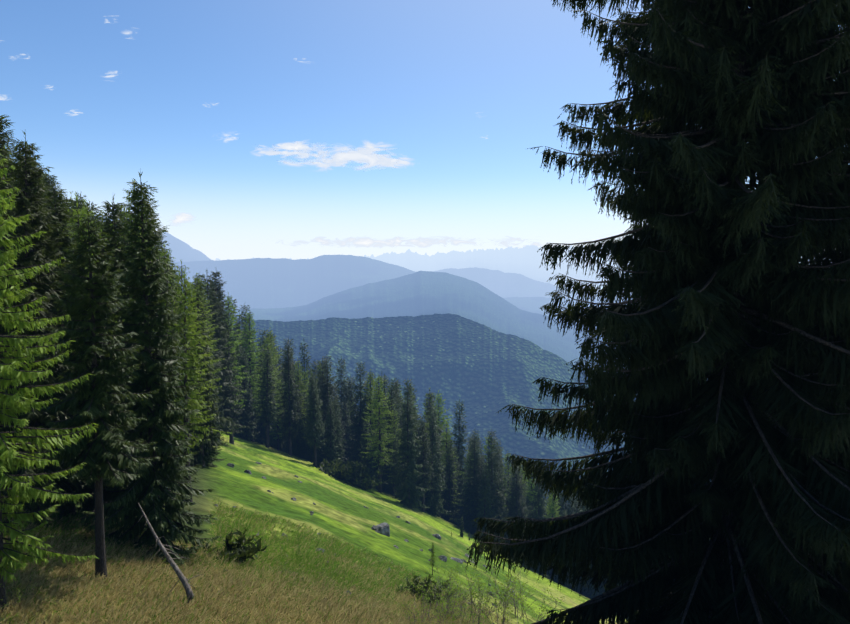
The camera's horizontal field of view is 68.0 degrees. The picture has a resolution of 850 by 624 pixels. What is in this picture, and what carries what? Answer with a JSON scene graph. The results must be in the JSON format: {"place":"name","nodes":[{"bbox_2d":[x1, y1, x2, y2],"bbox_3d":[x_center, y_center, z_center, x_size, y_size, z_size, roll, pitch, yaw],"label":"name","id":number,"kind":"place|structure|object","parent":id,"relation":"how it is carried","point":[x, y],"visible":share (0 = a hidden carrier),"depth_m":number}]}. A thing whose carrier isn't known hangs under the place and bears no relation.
{"place":"outdoors","nodes":[
{"label":"outdoors","id":0,"kind":"place"},
{"bbox_2d":[0,20,541,247],"bbox_3d":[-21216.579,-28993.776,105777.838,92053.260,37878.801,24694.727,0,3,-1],"label":"cloud","id":1,"kind":"structure","parent":0,"point":[341,156],"depth_m":115881.59},
{"bbox_2d":[1,215,831,623],"bbox_3d":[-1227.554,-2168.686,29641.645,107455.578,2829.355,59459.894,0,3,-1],"label":"mountain terrain","id":2,"kind":"structure","parent":0,"point":[477,337],"depth_m":1705.32},
{"bbox_2d":[0,561,41,605],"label":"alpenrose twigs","id":3,"kind":"object","parent":2,"relation":"on","point":[19,594],"visible":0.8,"depth_m":6.56},
{"bbox_2d":[0,115,59,484],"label":"spruce tree","id":4,"kind":"object","parent":2,"relation":"on","point":[2,144],"visible":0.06,"depth_m":11.92},
{"bbox_2d":[7,148,54,274],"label":"spruce tree","id":5,"kind":"object","parent":2,"relation":"on","point":[46,203],"visible":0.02,"depth_m":20.12},
{"bbox_2d":[0,154,98,610],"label":"larch tree","id":6,"kind":"object","parent":2,"relation":"on","point":[11,373],"visible":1,"depth_m":6.41},
{"bbox_2d":[0,132,111,526],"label":"spruce tree","id":7,"kind":"object","parent":2,"relation":"on","point":[38,418],"visible":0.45,"depth_m":9.21},
{"bbox_2d":[41,171,72,224],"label":"spruce tree","id":8,"kind":"object","parent":2,"relation":"on","point":[52,178],"visible":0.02,"depth_m":28.11},
{"bbox_2d":[49,188,77,301],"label":"spruce tree","id":9,"kind":"object","parent":2,"relation":"on","point":[62,218],"visible":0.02,"depth_m":13.22},
{"bbox_2d":[11,179,124,520],"bbox_3d":[-5.792,0.721,10.392,2.208,5.787,2.212,0,3,-4],"label":"spruce tree","id":10,"kind":"object","parent":2,"relation":"on","point":[63,214],"visible":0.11,"depth_m":10.21},
{"bbox_2d":[67,191,86,243],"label":"spruce tree","id":11,"kind":"object","parent":2,"relation":"on","point":[81,203],"visible":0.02,"depth_m":29.49},
{"bbox_2d":[57,195,98,511],"bbox_3d":[-6.264,0.873,11.346,1.858,5.974,1.897,-3,4,-43],"label":"larch tree","id":12,"kind":"object","parent":2,"relation":"on","point":[83,210],"visible":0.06,"depth_m":11.30},
{"bbox_2d":[34,203,163,579],"bbox_3d":[-4.078,1.113,7.963,1.666,4.972,1.591,2,3,35],"label":"spruce tree","id":13,"kind":"object","parent":2,"relation":"on","point":[91,402],"visible":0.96,"depth_m":7.75},
{"bbox_2d":[76,196,195,525],"bbox_3d":[-5.100,0.939,10.939,2.283,5.982,2.286,-1,3,-14],"label":"spruce tree","id":14,"kind":"object","parent":2,"relation":"on","point":[113,244],"visible":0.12,"depth_m":10.66},
{"bbox_2d":[120,180,153,362],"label":"larch tree","id":15,"kind":"object","parent":2,"relation":"on","point":[127,215],"visible":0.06,"depth_m":30.63},
{"bbox_2d":[65,168,221,566],"bbox_3d":[-4.439,0.923,9.892,2.283,6.260,2.157,-1,3,-27],"label":"spruce tree","id":16,"kind":"object","parent":2,"relation":"on","point":[149,492],"visible":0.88,"depth_m":9.68},
{"bbox_2d":[144,261,193,489],"bbox_3d":[-6.957,1.800,16.966,1.769,6.772,1.739,1,3,26],"label":"spruce tree","id":17,"kind":"object","parent":2,"relation":"on","point":[169,300],"visible":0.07,"depth_m":16.89},
{"bbox_2d":[138,503,202,602],"bbox_3d":[-3.168,2.989,7.752,0.964,1.082,0.624,0,3,-1],"label":"trunk","id":18,"kind":"object","parent":2,"relation":"on","point":[183,579],"visible":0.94,"depth_m":7.72},
{"bbox_2d":[150,244,191,369],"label":"larch tree","id":19,"kind":"object","parent":2,"relation":"on","point":[161,254],"visible":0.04,"depth_m":28.66},
{"bbox_2d":[162,260,212,462],"bbox_3d":[-8.437,2.171,22.007,2.238,8.050,2.290,-1,3,-14],"label":"larch tree","id":20,"kind":"object","parent":2,"relation":"on","point":[181,275],"visible":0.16,"depth_m":21.95},
{"bbox_2d":[157,274,232,504],"bbox_3d":[-6.239,2.106,16.386,1.992,6.248,1.946,-2,4,-40],"label":"larch tree","id":21,"kind":"object","parent":2,"relation":"on","point":[197,400],"visible":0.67,"depth_m":16.38},
{"bbox_2d":[180,347,224,466],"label":"spruce tree","id":22,"kind":"object","parent":2,"relation":"on","point":[213,448],"visible":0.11,"depth_m":29.57},
{"bbox_2d":[186,273,223,398],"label":"larch tree","id":23,"kind":"object","parent":2,"relation":"on","point":[211,314],"visible":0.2,"depth_m":40.70},
{"bbox_2d":[191,273,218,393],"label":"spruce tree","id":24,"kind":"object","parent":2,"relation":"on","point":[204,282],"visible":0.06,"depth_m":59.00},
{"bbox_2d":[188,276,231,467],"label":"spruce tree","id":25,"kind":"object","parent":2,"relation":"on","point":[199,457],"visible":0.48,"depth_m":28.56},
{"bbox_2d":[200,297,225,393],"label":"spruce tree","id":26,"kind":"object","parent":2,"relation":"on","point":[207,326],"visible":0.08,"depth_m":43.70},
{"bbox_2d":[202,270,241,433],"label":"spruce tree","id":27,"kind":"object","parent":2,"relation":"on","point":[217,335],"visible":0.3,"depth_m":69.57},
{"bbox_2d":[206,267,249,436],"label":"spruce tree","id":28,"kind":"object","parent":2,"relation":"on","point":[232,390],"visible":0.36,"depth_m":71.84},
{"bbox_2d":[195,528,270,562],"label":"mountain pine","id":29,"kind":"object","parent":2,"relation":"on","point":[241,554],"visible":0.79,"depth_m":10.98},
{"bbox_2d":[227,298,239,434],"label":"spruce tree","id":30,"kind":"object","parent":2,"relation":"on","point":[235,325],"visible":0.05,"depth_m":99.08},
{"bbox_2d":[222,293,252,443],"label":"larch tree","id":31,"kind":"object","parent":2,"relation":"on","point":[232,349],"visible":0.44,"depth_m":75.30},
{"bbox_2d":[231,326,253,436],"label":"spruce tree","id":32,"kind":"object","parent":2,"relation":"on","point":[240,349],"visible":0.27,"depth_m":91.47},
{"bbox_2d":[231,310,260,437],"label":"spruce tree","id":33,"kind":"object","parent":2,"relation":"on","point":[241,324],"visible":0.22,"depth_m":98.21},
{"bbox_2d":[235,353,259,441],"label":"spruce tree","id":34,"kind":"object","parent":2,"relation":"on","point":[247,419],"visible":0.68,"depth_m":91.77},
{"bbox_2d":[239,305,257,372],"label":"spruce tree","id":35,"kind":"object","parent":2,"relation":"on","point":[243,312],"visible":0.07,"depth_m":109.06},
{"bbox_2d":[236,310,262,441],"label":"larch tree","id":36,"kind":"object","parent":2,"relation":"on","point":[250,346],"visible":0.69,"depth_m":97.39},
{"bbox_2d":[0,498,512,623],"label":"grass tufts","id":37,"kind":"object","parent":2,"relation":"on","point":[333,608],"visible":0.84,"depth_m":8.78},
{"bbox_2d":[253,356,273,444],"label":"spruce tree","id":38,"kind":"object","parent":2,"relation":"on","point":[262,434],"visible":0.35,"depth_m":101.63},
{"bbox_2d":[254,328,276,437],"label":"spruce tree","id":39,"kind":"object","parent":2,"relation":"on","point":[262,337],"visible":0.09,"depth_m":109.04},
{"bbox_2d":[252,350,280,447],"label":"spruce tree","id":40,"kind":"object","parent":2,"relation":"on","point":[266,413],"visible":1,"depth_m":88.99},
{"bbox_2d":[251,337,283,446],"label":"larch tree","id":41,"kind":"object","parent":2,"relation":"on","point":[272,360],"visible":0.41,"depth_m":92.89},
{"bbox_2d":[253,348,285,446],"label":"spruce tree","id":42,"kind":"object","parent":2,"relation":"on","point":[256,440],"visible":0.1,"depth_m":103.80},
{"bbox_2d":[262,327,285,404],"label":"conifer tree","id":43,"kind":"object","parent":2,"relation":"on","point":[271,337],"visible":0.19,"depth_m":109.14},
{"bbox_2d":[265,332,284,387],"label":"spruce tree","id":44,"kind":"object","parent":2,"relation":"on","point":[276,357],"visible":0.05,"depth_m":115.65},
{"bbox_2d":[265,382,286,449],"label":"larch tree","id":45,"kind":"object","parent":2,"relation":"on","point":[276,428],"visible":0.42,"depth_m":96.33},
{"bbox_2d":[265,379,288,451],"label":"spruce tree","id":46,"kind":"object","parent":2,"relation":"on","point":[282,442],"visible":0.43,"depth_m":97.11},
{"bbox_2d":[279,337,298,383],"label":"spruce tree","id":47,"kind":"object","parent":2,"relation":"on","point":[288,346],"visible":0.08,"depth_m":125.44},
{"bbox_2d":[274,347,305,455],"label":"spruce tree","id":48,"kind":"object","parent":2,"relation":"on","point":[287,416],"visible":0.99,"depth_m":89.64},
{"bbox_2d":[283,390,308,456],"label":"spruce tree","id":49,"kind":"object","parent":2,"relation":"on","point":[297,448],"visible":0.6,"depth_m":93.62},
{"bbox_2d":[288,369,310,457],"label":"spruce tree","id":50,"kind":"object","parent":2,"relation":"on","point":[303,398],"visible":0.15,"depth_m":97.54},
{"bbox_2d":[291,360,309,454],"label":"larch tree","id":51,"kind":"object","parent":2,"relation":"on","point":[299,379],"visible":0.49,"depth_m":95.69},
{"bbox_2d":[298,339,312,415],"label":"spruce tree","id":52,"kind":"object","parent":2,"relation":"on","point":[306,361],"visible":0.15,"depth_m":126.08},
{"bbox_2d":[302,374,326,466],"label":"spruce tree","id":53,"kind":"object","parent":2,"relation":"on","point":[313,435],"visible":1,"depth_m":85.81},
{"bbox_2d":[304,370,325,461],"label":"spruce tree","id":54,"kind":"object","parent":2,"relation":"on","point":[311,449],"visible":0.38,"depth_m":92.36},
{"bbox_2d":[305,359,334,464],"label":"spruce tree","id":55,"kind":"object","parent":2,"relation":"on","point":[319,372],"visible":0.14,"depth_m":97.70},
{"bbox_2d":[309,355,346,465],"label":"spruce tree","id":56,"kind":"object","parent":2,"relation":"on","point":[325,396],"visible":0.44,"depth_m":95.80},
{"bbox_2d":[312,456,343,466],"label":"mountain pine","id":57,"kind":"object","parent":2,"relation":"on","point":[318,464],"visible":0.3,"depth_m":87.76},
{"bbox_2d":[321,400,339,459],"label":"spruce tree","id":58,"kind":"object","parent":2,"relation":"on","point":[330,429],"visible":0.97,"depth_m":89.68},
{"bbox_2d":[317,458,354,475],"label":"mountain pine","id":59,"kind":"object","parent":2,"relation":"on","point":[341,469],"visible":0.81,"depth_m":83.73},
{"bbox_2d":[328,397,345,464],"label":"spruce tree","id":60,"kind":"object","parent":2,"relation":"on","point":[337,431],"visible":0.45,"depth_m":91.67},
{"bbox_2d":[331,383,347,465],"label":"spruce tree","id":61,"kind":"object","parent":2,"relation":"on","point":[333,395],"visible":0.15,"depth_m":104.57},
{"bbox_2d":[331,356,353,460],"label":"spruce tree","id":62,"kind":"object","parent":2,"relation":"on","point":[342,391],"visible":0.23,"depth_m":114.31},
{"bbox_2d":[323,459,367,478],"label":"mountain pine","id":63,"kind":"object","parent":2,"relation":"on","point":[350,471],"visible":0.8,"depth_m":84.17},
{"bbox_2d":[340,400,354,464],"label":"spruce tree","id":64,"kind":"object","parent":2,"relation":"on","point":[344,419],"visible":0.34,"depth_m":111.27},
{"bbox_2d":[343,375,356,449],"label":"spruce tree","id":65,"kind":"object","parent":2,"relation":"on","point":[351,396],"visible":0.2,"depth_m":115.72},
{"bbox_2d":[334,463,370,485],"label":"mountain pine","id":66,"kind":"object","parent":2,"relation":"on","point":[358,475],"visible":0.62,"depth_m":84.19},
{"bbox_2d":[342,362,377,483],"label":"spruce tree","id":67,"kind":"object","parent":2,"relation":"on","point":[357,426],"visible":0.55,"depth_m":101.05},
{"bbox_2d":[345,461,382,486],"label":"mountain pine","id":68,"kind":"object","parent":2,"relation":"on","point":[368,478],"visible":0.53,"depth_m":85.89},
{"bbox_2d":[358,418,374,482],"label":"spruce tree","id":69,"kind":"object","parent":2,"relation":"on","point":[363,459],"visible":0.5,"depth_m":95.51},
{"bbox_2d":[353,369,382,476],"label":"larch tree","id":70,"kind":"object","parent":2,"relation":"on","point":[370,386],"visible":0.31,"depth_m":103.17},
{"bbox_2d":[349,477,386,489],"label":"mountain pine","id":71,"kind":"object","parent":2,"relation":"on","point":[373,484],"visible":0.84,"depth_m":84.36},
{"bbox_2d":[362,374,395,492],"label":"larch tree","id":72,"kind":"object","parent":2,"relation":"on","point":[380,435],"visible":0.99,"depth_m":89.14},
{"bbox_2d":[369,423,389,476],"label":"spruce tree","id":73,"kind":"object","parent":2,"relation":"on","point":[383,467],"visible":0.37,"depth_m":92.06},
{"bbox_2d":[375,523,389,536],"bbox_3d":[-1.890,9.562,27.442,0.773,0.704,0.940,7,9,43],"label":"rock","id":74,"kind":"object","parent":2,"relation":"on","point":[383,528],"visible":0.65,"depth_m":27.23},
{"bbox_2d":[376,373,388,426],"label":"spruce tree","id":75,"kind":"object","parent":2,"relation":"on","point":[385,383],"visible":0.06,"depth_m":116.41},
{"bbox_2d":[373,383,404,493],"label":"spruce tree","id":76,"kind":"object","parent":2,"relation":"on","point":[386,478],"visible":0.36,"depth_m":97.89},
{"bbox_2d":[381,409,403,495],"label":"larch tree","id":77,"kind":"object","parent":2,"relation":"on","point":[394,423],"visible":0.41,"depth_m":95.57},
{"bbox_2d":[373,378,412,498],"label":"spruce tree","id":78,"kind":"object","parent":2,"relation":"on","point":[398,401],"visible":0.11,"depth_m":102.13},
{"bbox_2d":[388,436,401,495],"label":"spruce tree","id":79,"kind":"object","parent":2,"relation":"on","point":[393,471],"visible":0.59,"depth_m":92.62},
{"bbox_2d":[389,378,431,508],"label":"spruce tree","id":80,"kind":"object","parent":2,"relation":"on","point":[407,491],"visible":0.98,"depth_m":86.28},
{"bbox_2d":[402,385,421,441],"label":"spruce tree","id":81,"kind":"object","parent":2,"relation":"on","point":[414,396],"visible":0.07,"depth_m":113.90},
{"bbox_2d":[409,415,423,503],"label":"spruce tree","id":82,"kind":"object","parent":2,"relation":"on","point":[417,449],"visible":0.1,"depth_m":98.01},
{"bbox_2d":[398,594,441,623],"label":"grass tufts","id":83,"kind":"object","parent":2,"relation":"on","point":[411,611],"visible":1,"depth_m":8.51},
{"bbox_2d":[412,416,437,512],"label":"spruce tree","id":84,"kind":"object","parent":2,"relation":"on","point":[425,454],"visible":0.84,"depth_m":89.25},
{"bbox_2d":[396,574,454,604],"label":"mountain pine","id":85,"kind":"object","parent":2,"relation":"on","point":[429,582],"visible":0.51,"depth_m":14.48},
{"bbox_2d":[397,570,458,620],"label":"alpenrose twigs","id":86,"kind":"object","parent":2,"relation":"on","point":[423,598],"visible":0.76,"depth_m":12.10},
{"bbox_2d":[411,409,451,517],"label":"spruce tree","id":87,"kind":"object","parent":2,"relation":"on","point":[431,501],"visible":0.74,"depth_m":93.66},
{"bbox_2d":[408,566,456,623],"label":"alpenrose twigs","id":88,"kind":"object","parent":2,"relation":"on","point":[438,621],"visible":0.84,"depth_m":11.34},
{"bbox_2d":[416,390,451,510],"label":"spruce tree","id":89,"kind":"object","parent":2,"relation":"on","point":[439,429],"visible":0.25,"depth_m":102.19},
{"bbox_2d":[408,557,479,621],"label":"alpenrose twigs","id":90,"kind":"object","parent":2,"relation":"on","point":[437,593],"visible":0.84,"depth_m":13.80},
{"bbox_2d":[431,389,458,513],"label":"larch tree","id":91,"kind":"object","parent":2,"relation":"on","point":[440,412],"visible":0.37,"depth_m":111.19},
{"bbox_2d":[438,439,461,524],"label":"spruce tree","id":92,"kind":"object","parent":2,"relation":"on","point":[453,510],"visible":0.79,"depth_m":102.70},
{"bbox_2d":[439,421,461,505],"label":"larch tree","id":93,"kind":"object","parent":2,"relation":"on","point":[443,458],"visible":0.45,"depth_m":104.42},
{"bbox_2d":[448,446,465,525],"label":"spruce tree","id":94,"kind":"object","parent":2,"relation":"on","point":[457,507],"visible":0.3,"depth_m":109.93},
{"bbox_2d":[449,400,468,524],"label":"spruce tree","id":95,"kind":"object","parent":2,"relation":"on","point":[459,438],"visible":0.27,"depth_m":117.24},
{"bbox_2d":[425,549,498,623],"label":"alpenrose twigs","id":96,"kind":"object","parent":2,"relation":"on","point":[460,590],"visible":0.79,"depth_m":13.90},
{"bbox_2d":[442,564,487,607],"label":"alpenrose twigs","id":97,"kind":"object","parent":2,"relation":"on","point":[456,590],"visible":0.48,"depth_m":16.12},
{"bbox_2d":[450,429,484,534],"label":"spruce tree","id":98,"kind":"object","parent":2,"relation":"on","point":[468,505],"visible":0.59,"depth_m":98.67},
{"bbox_2d":[459,437,490,531],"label":"spruce tree","id":99,"kind":"object","parent":2,"relation":"on","point":[477,466],"visible":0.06,"depth_m":103.07},
{"bbox_2d":[466,456,486,533],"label":"spruce tree","id":100,"kind":"object","parent":2,"relation":"on","point":[478,502],"visible":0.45,"depth_m":96.81},
{"bbox_2d":[438,567,518,623],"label":"alpenrose twigs","id":101,"kind":"object","parent":2,"relation":"on","point":[480,610],"visible":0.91,"depth_m":13.94},
{"bbox_2d":[472,466,493,538],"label":"spruce tree","id":102,"kind":"object","parent":2,"relation":"on","point":[482,495],"visible":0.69,"depth_m":92.62},
{"bbox_2d":[455,561,519,615],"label":"alpenrose twigs","id":103,"kind":"object","parent":2,"relation":"on","point":[505,590],"visible":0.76,"depth_m":16.91},
{"bbox_2d":[474,431,508,544],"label":"spruce tree","id":104,"kind":"object","parent":2,"relation":"on","point":[495,493],"visible":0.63,"depth_m":94.47},
{"bbox_2d":[490,443,508,545],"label":"spruce tree","id":105,"kind":"object","parent":2,"relation":"on","point":[502,485],"visible":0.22,"depth_m":99.98},
{"bbox_2d":[457,557,547,623],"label":"alpenrose twigs","id":106,"kind":"object","parent":2,"relation":"on","point":[504,611],"visible":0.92,"depth_m":16.92},
{"bbox_2d":[484,567,530,613],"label":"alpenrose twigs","id":107,"kind":"object","parent":2,"relation":"on","point":[494,595],"visible":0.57,"depth_m":22.72},
{"bbox_2d":[502,453,513,503],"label":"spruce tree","id":108,"kind":"object","parent":2,"relation":"on","point":[508,467],"visible":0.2,"depth_m":112.40},
{"bbox_2d":[501,458,530,565],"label":"spruce tree","id":109,"kind":"object","parent":2,"relation":"on","point":[509,512],"visible":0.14,"depth_m":97.16},
{"bbox_2d":[503,466,529,565],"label":"spruce tree","id":110,"kind":"object","parent":2,"relation":"on","point":[513,509],"visible":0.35,"depth_m":94.30},
{"bbox_2d":[503,567,561,619],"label":"alpenrose twigs","id":111,"kind":"object","parent":2,"relation":"on","point":[514,599],"visible":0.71,"depth_m":21.78},
{"bbox_2d":[523,472,541,522],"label":"larch tree","id":112,"kind":"object","parent":2,"relation":"on","point":[531,490],"visible":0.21,"depth_m":101.19},
{"bbox_2d":[496,568,572,623],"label":"alpenrose twigs","id":113,"kind":"object","parent":2,"relation":"on","point":[546,610],"visible":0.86,"depth_m":20.39},
{"bbox_2d":[527,463,553,572],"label":"spruce tree","id":114,"kind":"object","parent":2,"relation":"on","point":[541,512],"visible":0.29,"depth_m":96.61},
{"bbox_2d":[543,487,559,577],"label":"larch tree","id":115,"kind":"object","parent":2,"relation":"on","point":[553,511],"visible":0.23,"depth_m":97.53},
{"bbox_2d":[546,484,574,579],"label":"spruce tree","id":116,"kind":"object","parent":2,"relation":"on","point":[568,508],"visible":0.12,"depth_m":103.39},
{"bbox_2d":[564,500,589,591],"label":"spruce tree","id":117,"kind":"object","parent":2,"relation":"on","point":[574,512],"visible":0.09,"depth_m":94.00},
{"bbox_2d":[583,560,604,598],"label":"spruce tree","id":118,"kind":"object","parent":2,"relation":"on","point":[592,593],"visible":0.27,"depth_m":93.34},
{"bbox_2d":[465,0,849,623],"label":"spruce","id":119,"kind":"object","parent":2,"relation":"on","point":[671,327],"visible":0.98,"depth_m":5.33},
{"bbox_2d":[679,4,849,621],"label":"spruce","id":120,"kind":"object","parent":2,"relation":"on","point":[845,256],"visible":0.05,"depth_m":5.67},
{"bbox_2d":[0,0,843,260],"label":"sky","id":121,"kind":"structure","parent":0,"point":[429,81]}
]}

